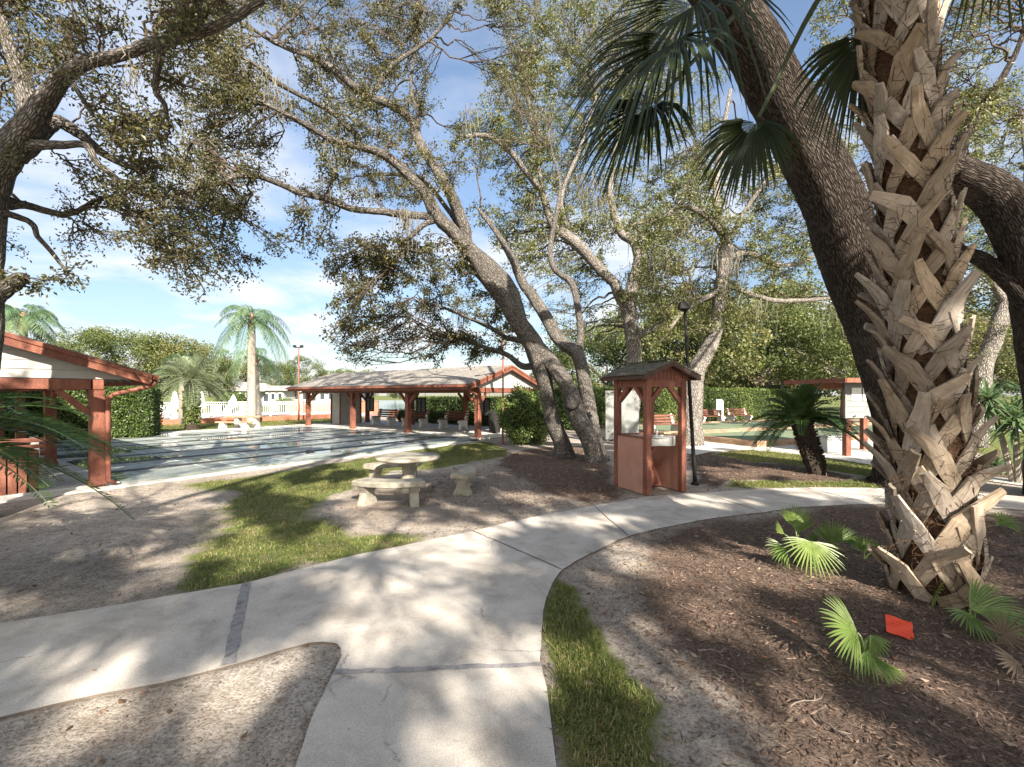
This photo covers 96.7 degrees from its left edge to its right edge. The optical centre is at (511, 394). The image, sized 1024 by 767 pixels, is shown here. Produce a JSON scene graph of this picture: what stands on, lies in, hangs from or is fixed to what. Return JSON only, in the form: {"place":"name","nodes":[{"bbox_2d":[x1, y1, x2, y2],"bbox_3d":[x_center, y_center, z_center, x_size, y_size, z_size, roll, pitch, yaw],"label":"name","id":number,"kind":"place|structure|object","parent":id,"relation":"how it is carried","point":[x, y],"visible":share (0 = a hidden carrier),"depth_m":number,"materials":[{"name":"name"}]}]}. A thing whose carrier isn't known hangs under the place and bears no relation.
{"place":"outdoors","nodes":[
{"label":"outdoors","id":0,"kind":"place"},
{"bbox_2d":[165,412,370,418],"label":"pool deck","id":1,"kind":"structure","parent":0,"point":[273,414],"depth_m":38.90,"materials":[{"name":"brick"}]},
{"bbox_2d":[286,401,378,412],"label":"fence","id":2,"kind":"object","parent":1,"relation":"on","point":[376,406],"depth_m":42.09,"materials":[{"name":"white paint"}]},
{"bbox_2d":[362,400,404,416],"bbox_3d":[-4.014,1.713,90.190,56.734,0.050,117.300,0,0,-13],"label":"building","id":3,"kind":"structure","parent":0,"point":[391,404],"depth_m":72.90,"materials":[{"name":"white paint"}]},
{"bbox_2d":[298,421,507,439],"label":"pavilion floor","id":4,"kind":"structure","parent":0,"point":[449,431],"depth_m":21.71,"materials":[{"name":"concrete"}]},
{"bbox_2d":[371,408,397,425],"bbox_3d":[-7.066,1.205,25.178,1.620,0.909,0.712,0,0,36],"label":"bench","id":5,"kind":"object","parent":4,"relation":"on","point":[391,418],"visible":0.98,"depth_m":25.21,"materials":[{"name":"paint"}]},
{"bbox_2d":[285,365,537,437],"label":"shuffleboard pavilion","id":6,"kind":"structure","parent":4,"relation":"on","point":[346,390],"depth_m":20.39,"materials":[{"name":"grey"}]},
{"bbox_2d":[416,397,425,412],"bbox_3d":[-4.452,0.380,22.311,0.664,1.000,0.087,0,0,36],"label":"scoreboard","id":7,"kind":"object","parent":6,"relation":"hanging from","point":[420,404],"visible":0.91,"depth_m":22.28,"materials":[{"name":"plastic"}]},
{"bbox_2d":[401,409,429,426],"bbox_3d":[-5.042,1.205,23.712,1.620,0.909,0.712,0,0,36],"label":"bench","id":8,"kind":"object","parent":4,"relation":"on","point":[423,421],"visible":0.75,"depth_m":23.51,"materials":[{"name":"paint"}]},
{"bbox_2d":[438,410,468,429],"bbox_3d":[-2.856,1.205,22.127,1.620,0.909,0.712,0,0,36],"label":"bench","id":9,"kind":"object","parent":4,"relation":"on","point":[461,422],"visible":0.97,"depth_m":22.19,"materials":[{"name":"paint"}]},
{"bbox_2d":[488,411,500,432],"bbox_3d":[-0.758,1.168,19.910,0.610,0.960,0.610,0,0,0],"label":"trash bin","id":10,"kind":"object","parent":4,"relation":"on","point":[494,425],"visible":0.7,"depth_m":19.68,"materials":[{"name":"concrete"}]},
{"bbox_2d":[0,396,1023,766],"bbox_3d":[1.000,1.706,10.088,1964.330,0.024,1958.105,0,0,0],"label":"ground","id":11,"kind":"structure","parent":0,"point":[302,674],"depth_m":3.52,"materials":[{"name":"soil"}]},
{"bbox_2d":[5,303,70,345],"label":"queen palm","id":12,"kind":"object","parent":11,"relation":"on","point":[24,322],"visible":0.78,"depth_m":20.79,"materials":[{"name":"green plant"}]},
{"bbox_2d":[0,456,119,498],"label":"court apron","id":13,"kind":"object","parent":11,"relation":"on","point":[68,483],"visible":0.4,"depth_m":8.62,"materials":[{"name":"concrete"}]},
{"bbox_2d":[0,448,38,495],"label":"slatted bin","id":14,"kind":"object","parent":13,"relation":"on","point":[9,485],"visible":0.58,"depth_m":7.58,"materials":[{"name":"red paint"}]},
{"bbox_2d":[0,435,51,485],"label":"bench","id":15,"kind":"object","parent":13,"relation":"on","point":[33,442],"visible":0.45,"depth_m":8.49,"materials":[{"name":"paint"}]},
{"bbox_2d":[0,331,158,486],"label":"shuffleboard pavilion","id":16,"kind":"structure","parent":13,"relation":"on","point":[31,364],"depth_m":8.24,"materials":[{"name":"brown"}]},
{"bbox_2d":[0,389,133,519],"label":"sago palm","id":17,"kind":"object","parent":11,"relation":"on","point":[54,427],"visible":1,"depth_m":3.90,"materials":[{"name":"green plant"}]},
{"bbox_2d":[4,384,164,439],"bbox_3d":[-17.241,0.604,17.471,5.999,2.376,2.767,0,0,-28],"label":"hedge","id":18,"kind":"object","parent":11,"relation":"on","point":[136,414],"visible":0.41,"depth_m":17.47,"materials":[{"name":"green plant"}]},
{"bbox_2d":[40,327,131,366],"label":"oak tree","id":19,"kind":"object","parent":11,"relation":"on","point":[111,356],"visible":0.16,"depth_m":61.59,"materials":[{"name":"green plant"}]},
{"bbox_2d":[56,325,187,386],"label":"oak tree","id":20,"kind":"object","parent":11,"relation":"on","point":[105,339],"visible":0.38,"depth_m":55.67,"materials":[{"name":"green plant"}]},
{"bbox_2d":[0,0,265,369],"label":"oak tree","id":21,"kind":"object","parent":11,"relation":"on","point":[31,126],"visible":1,"depth_m":5.76,"materials":[{"name":"green plant"}]},
{"bbox_2d":[126,332,217,397],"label":"oak tree","id":22,"kind":"object","parent":11,"relation":"on","point":[182,344],"visible":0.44,"depth_m":58.89,"materials":[{"name":"green plant"}]},
{"bbox_2d":[155,351,213,423],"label":"palm tree","id":23,"kind":"object","parent":11,"relation":"on","point":[180,416],"visible":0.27,"depth_m":26.45,"materials":[{"name":"green plant"}]},
{"bbox_2d":[152,354,231,429],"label":"date palm","id":24,"kind":"object","parent":11,"relation":"on","point":[191,408],"visible":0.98,"depth_m":22.23,"materials":[{"name":"green plant"}]},
{"bbox_2d":[169,342,239,396],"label":"oak tree","id":25,"kind":"object","parent":11,"relation":"on","point":[224,365],"visible":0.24,"depth_m":66.45,"materials":[{"name":"green plant"}]},
{"bbox_2d":[210,360,246,392],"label":"oak tree","id":26,"kind":"object","parent":11,"relation":"on","point":[243,375],"visible":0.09,"depth_m":77.49,"materials":[{"name":"green plant"}]},
{"bbox_2d":[211,391,246,412],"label":"shrub","id":27,"kind":"object","parent":11,"relation":"on","point":[241,398],"visible":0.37,"depth_m":41.97,"materials":[{"name":"green plant"}]},
{"bbox_2d":[161,425,299,433],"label":"walkway","id":28,"kind":"structure","parent":11,"relation":"on","point":[225,429],"depth_m":21.74,"materials":[{"name":"concrete"}]},
{"bbox_2d":[0,441,473,502],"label":"court edge walk","id":29,"kind":"structure","parent":11,"relation":"on","point":[20,498],"depth_m":9.53,"materials":[{"name":"concrete"}]},
{"bbox_2d":[215,381,269,404],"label":"house","id":30,"kind":"structure","parent":11,"relation":"on","point":[241,387],"depth_m":70.00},
{"bbox_2d":[161,400,329,424],"bbox_3d":[-16.392,1.032,29.747,0.200,1.355,13.361,0,0,43],"label":"pool fence","id":31,"kind":"object","parent":11,"relation":"on","point":[266,418],"visible":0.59,"depth_m":29.89,"materials":[{"name":"white paint"}]},
{"bbox_2d":[205,304,295,420],"bbox_3d":[-15.775,-1.839,27.782,4.700,7.178,4.794,0,0,-41],"label":"queen palm","id":32,"kind":"object","parent":11,"relation":"on","point":[250,322],"visible":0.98,"depth_m":27.39,"materials":[{"name":"green plant"}]},
{"bbox_2d":[225,347,282,415],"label":"queen palm","id":33,"kind":"object","parent":11,"relation":"on","point":[263,359],"visible":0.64,"depth_m":32.90,"materials":[{"name":"green plant"}]},
{"bbox_2d":[236,361,297,385],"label":"oak tree","id":34,"kind":"object","parent":11,"relation":"on","point":[285,381],"visible":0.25,"depth_m":82.24,"materials":[{"name":"green plant"}]},
{"bbox_2d":[263,386,294,404],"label":"house","id":35,"kind":"structure","parent":11,"relation":"on","point":[273,393],"depth_m":74.00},
{"bbox_2d":[280,355,327,385],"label":"oak tree","id":36,"kind":"object","parent":11,"relation":"on","point":[302,359],"visible":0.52,"depth_m":84.77,"materials":[{"name":"green plant"}]},
{"bbox_2d":[295,391,329,400],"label":"house","id":37,"kind":"structure","parent":11,"relation":"on","point":[322,397],"depth_m":77.96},
{"bbox_2d":[140,0,609,462],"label":"oak tree","id":38,"kind":"object","parent":11,"relation":"on","point":[494,278],"visible":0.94,"depth_m":10.73,"materials":[{"name":"green plant"}]},
{"bbox_2d":[352,477,425,506],"bbox_3d":[-1.906,1.534,7.116,1.168,0.417,0.471,0,0,0],"label":"curved bench","id":39,"kind":"object","parent":11,"relation":"on","point":[366,486],"visible":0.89,"depth_m":7.00,"materials":[{"name":"concrete"}]},
{"bbox_2d":[363,462,421,477],"bbox_3d":[-2.318,1.534,8.979,1.170,0.417,0.447,0,0,-28],"label":"curved bench","id":40,"kind":"object","parent":11,"relation":"on","point":[375,469],"visible":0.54,"depth_m":8.76,"materials":[{"name":"concrete"}]},
{"bbox_2d":[374,452,440,493],"bbox_3d":[-1.850,1.401,8.100,1.150,0.658,1.150,0,0,0],"label":"picnic table","id":41,"kind":"object","parent":11,"relation":"on","point":[407,461],"visible":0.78,"depth_m":7.94,"materials":[{"name":"concrete"}]},
{"bbox_2d":[450,464,476,495],"bbox_3d":[-0.870,1.534,8.175,0.479,0.417,1.167,0,0,0],"label":"curved bench","id":42,"kind":"object","parent":11,"relation":"on","point":[463,475],"visible":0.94,"depth_m":7.76,"materials":[{"name":"concrete"}]},
{"bbox_2d":[415,394,604,430],"bbox_3d":[-0.818,0.876,25.108,12.671,1.867,1.584,0,0,36],"label":"hedge","id":43,"kind":"object","parent":11,"relation":"on","point":[438,407],"visible":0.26,"depth_m":25.83,"materials":[{"name":"green plant"}]},
{"bbox_2d":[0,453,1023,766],"bbox_3d":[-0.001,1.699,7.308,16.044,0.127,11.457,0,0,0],"label":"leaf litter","id":44,"kind":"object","parent":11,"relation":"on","point":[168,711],"visible":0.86,"depth_m":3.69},
{"bbox_2d":[160,418,879,766],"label":"grass","id":45,"kind":"structure","parent":11,"relation":"on","point":[250,496],"depth_m":4.68,"materials":[{"name":"plant"}]},
{"bbox_2d":[215,416,265,428],"bbox_3d":[-13.610,1.383,22.850,1.950,0.635,1.075,0,0,0],"label":"lawn table","id":46,"kind":"object","parent":45,"relation":"on","point":[238,422],"visible":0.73,"depth_m":22.79,"materials":[{"name":"paint"}]},
{"bbox_2d":[495,382,557,444],"bbox_3d":[0.522,0.635,15.817,2.246,2.226,2.341,0,0,0],"label":"shrub","id":47,"kind":"object","parent":11,"relation":"on","point":[522,421],"visible":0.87,"depth_m":15.21,"materials":[{"name":"green plant"}]},
{"bbox_2d":[442,0,731,415],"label":"oak tree","id":48,"kind":"object","parent":11,"relation":"on","point":[625,299],"visible":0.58,"depth_m":18.33,"materials":[{"name":"green plant"}]},
{"bbox_2d":[545,318,674,387],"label":"oak tree","id":49,"kind":"object","parent":11,"relation":"on","point":[619,337],"visible":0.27,"depth_m":34.44,"materials":[{"name":"green plant"}]},
{"bbox_2d":[605,391,638,440],"bbox_3d":[4.081,0.770,16.876,1.280,1.860,0.159,0,0,-7],"label":"board panel","id":50,"kind":"object","parent":11,"relation":"on","point":[630,413],"visible":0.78,"depth_m":16.86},
{"bbox_2d":[600,359,701,495],"bbox_3d":[2.490,0.541,8.275,1.260,2.317,1.260,0,0,-23],"label":"fountain shelter","id":51,"kind":"object","parent":11,"relation":"on","point":[641,466],"visible":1,"depth_m":8.00,"materials":[{"name":"red paint"}]},
{"bbox_2d":[630,430,675,449],"bbox_3d":[2.515,0.926,8.216,0.586,0.576,0.798,0,0,-23],"label":"drinking fountain","id":52,"kind":"object","parent":51,"relation":"attached to","point":[662,440],"visible":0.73,"depth_m":7.90,"materials":[{"name":"silver metal"}]},
{"bbox_2d":[585,286,725,386],"bbox_3d":[12.387,-3.969,39.917,11.644,11.617,11.774,0,0,-22],"label":"oak tree","id":53,"kind":"object","parent":11,"relation":"on","point":[618,356],"visible":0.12,"depth_m":37.77,"materials":[{"name":"green plant"}]},
{"bbox_2d":[642,413,677,430],"bbox_3d":[6.326,1.241,19.145,1.620,0.909,0.712,0,0,-20],"label":"bench","id":54,"kind":"object","parent":11,"relation":"on","point":[674,426],"visible":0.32,"depth_m":19.35,"materials":[{"name":"paint"}]},
{"bbox_2d":[554,386,798,423],"bbox_3d":[11.711,0.609,29.269,21.534,2.402,1.784,0,0,-23],"label":"hedge","id":55,"kind":"object","parent":11,"relation":"on","point":[753,402],"visible":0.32,"depth_m":29.68,"materials":[{"name":"green plant"}]},
{"bbox_2d":[677,301,698,485],"bbox_3d":[3.331,-0.007,8.540,0.539,3.455,0.222,0,0,-28],"label":"light pole","id":56,"kind":"object","parent":11,"relation":"on","point":[684,307],"visible":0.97,"depth_m":8.58,"materials":[{"name":"black metal"}]},
{"bbox_2d":[639,293,772,390],"bbox_3d":[13.240,-2.865,32.963,9.952,9.435,9.781,0,0,-7],"label":"oak tree","id":57,"kind":"object","parent":11,"relation":"on","point":[743,346],"visible":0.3,"depth_m":30.45,"materials":[{"name":"green plant"}]},
{"bbox_2d":[702,409,725,421],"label":"bench","id":58,"kind":"object","parent":11,"relation":"on","point":[714,412],"visible":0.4,"depth_m":26.90,"materials":[{"name":"paint"}]},
{"bbox_2d":[419,450,1023,766],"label":"mulch","id":59,"kind":"object","parent":11,"relation":"on","point":[732,571],"visible":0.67,"depth_m":3.42,"materials":[{"name":"wood"}]},
{"bbox_2d":[885,614,914,639],"bbox_3d":[2.756,1.704,3.235,0.228,0.231,0.111,0,0,10],"label":"marker flag","id":60,"kind":"object","parent":59,"relation":"on","point":[898,626],"visible":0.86,"depth_m":3.23,"materials":[{"name":"red plastic"}]},
{"bbox_2d":[726,408,752,420],"bbox_3d":[13.995,1.257,28.014,1.620,0.909,0.712,0,0,-20],"label":"bench","id":61,"kind":"object","parent":11,"relation":"on","point":[733,417],"visible":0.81,"depth_m":28.04,"materials":[{"name":"paint"}]},
{"bbox_2d":[639,419,870,433],"bbox_3d":[12.527,1.595,23.923,16.215,0.198,4.440,0,0,-26],"label":"bocce court","id":62,"kind":"object","parent":11,"relation":"on","point":[715,425],"visible":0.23,"depth_m":23.06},
{"bbox_2d":[718,367,797,388],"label":"house","id":63,"kind":"structure","parent":11,"relation":"on","point":[765,385],"depth_m":34.95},
{"bbox_2d":[674,289,851,389],"bbox_3d":[18.776,-2.960,35.620,12.372,9.588,13.570,0,0,-10],"label":"oak tree","id":64,"kind":"object","parent":11,"relation":"on","point":[772,326],"visible":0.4,"depth_m":32.16,"materials":[{"name":"green plant"}]},
{"bbox_2d":[671,423,872,446],"bbox_3d":[14.446,1.595,19.908,16.215,0.198,3.740,0,0,-26],"label":"bocce court","id":65,"kind":"object","parent":11,"relation":"on","point":[733,437],"visible":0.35,"depth_m":17.31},
{"bbox_2d":[535,0,1023,609],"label":"cabbage palm","id":66,"kind":"object","parent":11,"relation":"on","point":[893,70],"visible":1,"depth_m":3.61,"materials":[{"name":"brown plant"}]},
{"bbox_2d":[725,279,835,358],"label":"oak tree","id":67,"kind":"object","parent":11,"relation":"on","point":[770,316],"visible":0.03,"depth_m":50.61,"materials":[{"name":"green plant"}]},
{"bbox_2d":[687,0,888,485],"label":"oak tree","id":68,"kind":"object","parent":11,"relation":"on","point":[826,190],"visible":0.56,"depth_m":7.14,"materials":[{"name":"brown plant"}]},
{"bbox_2d":[725,271,857,393],"bbox_3d":[25.578,-4.374,39.811,12.615,12.446,12.476,0,0,-5],"label":"oak tree","id":69,"kind":"object","parent":11,"relation":"on","point":[769,347],"visible":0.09,"depth_m":38.17,"materials":[{"name":"green plant"}]},
{"bbox_2d":[741,382,868,474],"bbox_3d":[6.340,0.752,9.949,2.395,2.063,2.230,0,0,0],"label":"sago palm","id":70,"kind":"object","parent":11,"relation":"on","point":[799,415],"visible":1,"depth_m":9.74,"materials":[{"name":"green plant"}]},
{"bbox_2d":[765,504,846,578],"bbox_3d":[2.843,1.410,4.465,0.657,0.608,0.628,0,0,0],"label":"palmetto","id":71,"kind":"object","parent":11,"relation":"on","point":[797,520],"visible":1,"depth_m":4.44,"materials":[{"name":"green plant"}]},
{"bbox_2d":[769,315,859,417],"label":"oak tree","id":72,"kind":"object","parent":11,"relation":"on","point":[802,370],"visible":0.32,"depth_m":30.19,"materials":[{"name":"green plant"}]},
{"bbox_2d":[804,517,866,553],"bbox_3d":[3.455,1.516,4.895,0.618,0.399,0.188,0,0,11],"label":"palmetto","id":73,"kind":"object","parent":11,"relation":"on","point":[828,535],"visible":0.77,"depth_m":4.88,"materials":[{"name":"green plant"}]},
{"bbox_2d":[686,439,1022,485],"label":"bocce walkway","id":74,"kind":"structure","parent":11,"relation":"on","point":[858,454],"depth_m":13.88,"materials":[{"name":"concrete"}]},
{"bbox_2d":[612,88,866,445],"bbox_3d":[8.883,-4.510,16.694,12.418,12.553,4.901,0,0,-11],"label":"oak tree","id":75,"kind":"object","parent":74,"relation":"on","point":[723,283],"visible":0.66,"depth_m":15.39,"materials":[{"name":"green plant"}]},
{"bbox_2d":[784,378,870,455],"bbox_3d":[10.025,0.625,13.313,2.680,2.151,2.380,0,0,-6],"label":"notice kiosk","id":76,"kind":"object","parent":74,"relation":"on","point":[853,393],"visible":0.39,"depth_m":12.61,"materials":[{"name":"red paint"}]},
{"bbox_2d":[817,435,841,451],"bbox_3d":[9.440,1.438,13.493,0.520,0.485,0.450,0,0,0],"label":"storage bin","id":77,"kind":"object","parent":74,"relation":"on","point":[835,445],"visible":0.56,"depth_m":13.31,"materials":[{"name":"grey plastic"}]},
{"bbox_2d":[819,594,907,684],"bbox_3d":[2.133,1.506,2.778,0.440,0.412,0.379,0,0,32],"label":"palmetto","id":78,"kind":"object","parent":11,"relation":"on","point":[869,658],"visible":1,"depth_m":2.80,"materials":[{"name":"green plant"}]},
{"bbox_2d":[850,536,886,558],"bbox_3d":[3.711,1.586,4.750,0.391,0.258,0.115,0,0,11],"label":"palmetto","id":79,"kind":"object","parent":11,"relation":"on","point":[862,545],"visible":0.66,"depth_m":4.75,"materials":[{"name":"green plant"}]},
{"bbox_2d":[822,301,986,372],"bbox_3d":[31.747,-3.517,38.417,11.178,10.783,11.374,0,0,21],"label":"oak tree","id":80,"kind":"object","parent":11,"relation":"on","point":[978,335],"depth_m":34.52,"materials":[{"name":"green plant"}]},
{"bbox_2d":[804,0,1023,494],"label":"oak tree","id":81,"kind":"object","parent":11,"relation":"on","point":[997,207],"visible":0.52,"depth_m":7.51,"materials":[{"name":"green plant"}]},
{"bbox_2d":[943,578,1023,643],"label":"palmetto","id":82,"kind":"object","parent":11,"relation":"on","point":[981,602],"visible":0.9,"depth_m":3.33,"materials":[{"name":"green plant"}]},
{"bbox_2d":[949,73,1023,447],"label":"oak tree","id":83,"kind":"object","parent":11,"relation":"on","point":[998,325],"visible":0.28,"depth_m":15.31,"materials":[{"name":"green plant"}]},
{"bbox_2d":[965,284,1016,375],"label":"oak tree","id":84,"kind":"object","parent":11,"relation":"on","point":[1003,353],"visible":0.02,"depth_m":39.85,"materials":[{"name":"green plant"}]},
{"bbox_2d":[971,322,1019,391],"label":"oak tree","id":85,"kind":"object","parent":11,"relation":"on","point":[1013,378],"visible":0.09,"depth_m":40.72,"materials":[{"name":"green plant"}]},
{"bbox_2d":[974,316,1020,409],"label":"oak tree","id":86,"kind":"object","parent":11,"relation":"on","point":[995,377],"visible":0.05,"depth_m":47.28,"materials":[{"name":"green plant"}]},
{"bbox_2d":[974,376,1023,482],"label":"yucca","id":87,"kind":"object","parent":11,"relation":"on","point":[1013,411],"visible":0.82,"depth_m":8.86,"materials":[{"name":"green plant"}]},
{"bbox_2d":[979,610,1023,650],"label":"palmetto","id":88,"kind":"object","parent":11,"relation":"on","point":[1008,637],"visible":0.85,"depth_m":3.14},
{"bbox_2d":[988,511,1023,532],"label":"palmetto","id":89,"kind":"object","parent":11,"relation":"on","point":[1009,522],"visible":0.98,"depth_m":5.69,"materials":[{"name":"green plant"}]},
{"bbox_2d":[991,643,1023,679],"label":"palmetto","id":90,"kind":"object","parent":11,"relation":"on","point":[1013,663],"visible":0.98,"depth_m":2.81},
{"bbox_2d":[0,487,1023,766],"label":"sidewalk","id":91,"kind":"structure","parent":0,"point":[470,597],"depth_m":3.21,"materials":[{"name":"concrete"}]},
{"bbox_2d":[220,582,250,665],"bbox_3d":[-2.083,1.688,3.468,0.087,0.001,1.370,0,0,-26],"label":"path joint filler","id":92,"kind":"object","parent":91,"relation":"on","point":[233,642],"visible":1,"depth_m":3.30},
{"bbox_2d":[333,662,540,673],"bbox_3d":[-0.454,1.688,2.812,1.270,0.001,0.067,0,0,-4],"label":"path joint filler","id":93,"kind":"object","parent":91,"relation":"on","point":[416,669],"visible":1,"depth_m":2.81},
{"bbox_2d":[0,0,1023,395],"label":"sky","id":94,"kind":"structure","parent":0,"point":[119,295],"materials":[{"name":"blue"}]},
{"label":"court slab","id":95,"kind":"structure","parent":0,"visible":0},
{"bbox_2d":[26,426,312,444],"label":"court lane","id":96,"kind":"structure","parent":95,"relation":"on","point":[187,433],"depth_m":20.55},
{"bbox_2d":[57,427,326,445],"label":"court lane","id":97,"kind":"structure","parent":95,"relation":"on","point":[166,437],"depth_m":18.52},
{"bbox_2d":[40,428,353,449],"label":"court lane","id":98,"kind":"structure","parent":95,"relation":"on","point":[191,439],"depth_m":17.24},
{"bbox_2d":[59,428,334,446],"bbox_3d":[-11.835,1.652,18.348,0.320,0.010,10.230,0,0,36],"label":"court gutter","id":99,"kind":"object","parent":95,"relation":"on","point":[204,436],"visible":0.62,"depth_m":18.04,"materials":[{"name":"concrete"}]},
{"bbox_2d":[57,430,345,450],"bbox_3d":[-10.580,1.652,17.438,0.320,0.010,10.230,0,0,36],"label":"court gutter","id":100,"kind":"object","parent":95,"relation":"on","point":[205,440],"visible":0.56,"depth_m":16.46,"materials":[{"name":"concrete"}]},
{"bbox_2d":[57,430,367,455],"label":"court lane","id":101,"kind":"structure","parent":95,"relation":"on","point":[196,442],"depth_m":16.13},
{"bbox_2d":[59,431,373,455],"bbox_3d":[-9.325,1.652,16.529,0.320,0.010,10.230,0,0,36],"label":"court gutter","id":102,"kind":"object","parent":95,"relation":"on","point":[219,443],"visible":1,"depth_m":15.44,"materials":[{"name":"concrete"}]},
{"bbox_2d":[57,431,394,460],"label":"court lane","id":103,"kind":"structure","parent":95,"relation":"on","point":[80,456],"depth_m":14.86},
{"bbox_2d":[73,433,393,460],"bbox_3d":[-8.070,1.652,15.619,0.320,0.010,10.230,0,0,36],"label":"court gutter","id":104,"kind":"object","parent":95,"relation":"on","point":[231,446],"visible":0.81,"depth_m":14.26,"materials":[{"name":"concrete"}]},
{"bbox_2d":[65,433,421,466],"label":"court lane","id":105,"kind":"structure","parent":95,"relation":"on","point":[81,463],"depth_m":13.77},
{"bbox_2d":[111,435,416,464],"bbox_3d":[-6.815,1.652,14.710,0.320,0.010,10.230,0,0,36],"label":"court gutter","id":106,"kind":"object","parent":95,"relation":"on","point":[250,450],"visible":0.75,"depth_m":13.26,"materials":[{"name":"concrete"}]},
{"bbox_2d":[81,435,448,470],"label":"court lane","id":107,"kind":"structure","parent":95,"relation":"on","point":[126,466],"depth_m":12.61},
{"bbox_2d":[111,428,439,468],"bbox_3d":[-9.323,1.645,16.518,12.016,0.001,7.215,0,0,36],"label":"court marking","id":108,"kind":"object","parent":95,"relation":"on","point":[253,448],"visible":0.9,"depth_m":14.52,"materials":[{"name":"paint"}]},
{"bbox_2d":[111,437,444,472],"bbox_3d":[-5.576,1.652,13.812,0.320,0.010,10.230,0,0,36],"label":"court gutter","id":109,"kind":"object","parent":95,"relation":"on","point":[127,470],"visible":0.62,"depth_m":11.98,"materials":[{"name":"concrete"}]},
{"bbox_2d":[111,437,478,483],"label":"court lane","id":110,"kind":"structure","parent":95,"relation":"on","point":[148,474],"depth_m":11.28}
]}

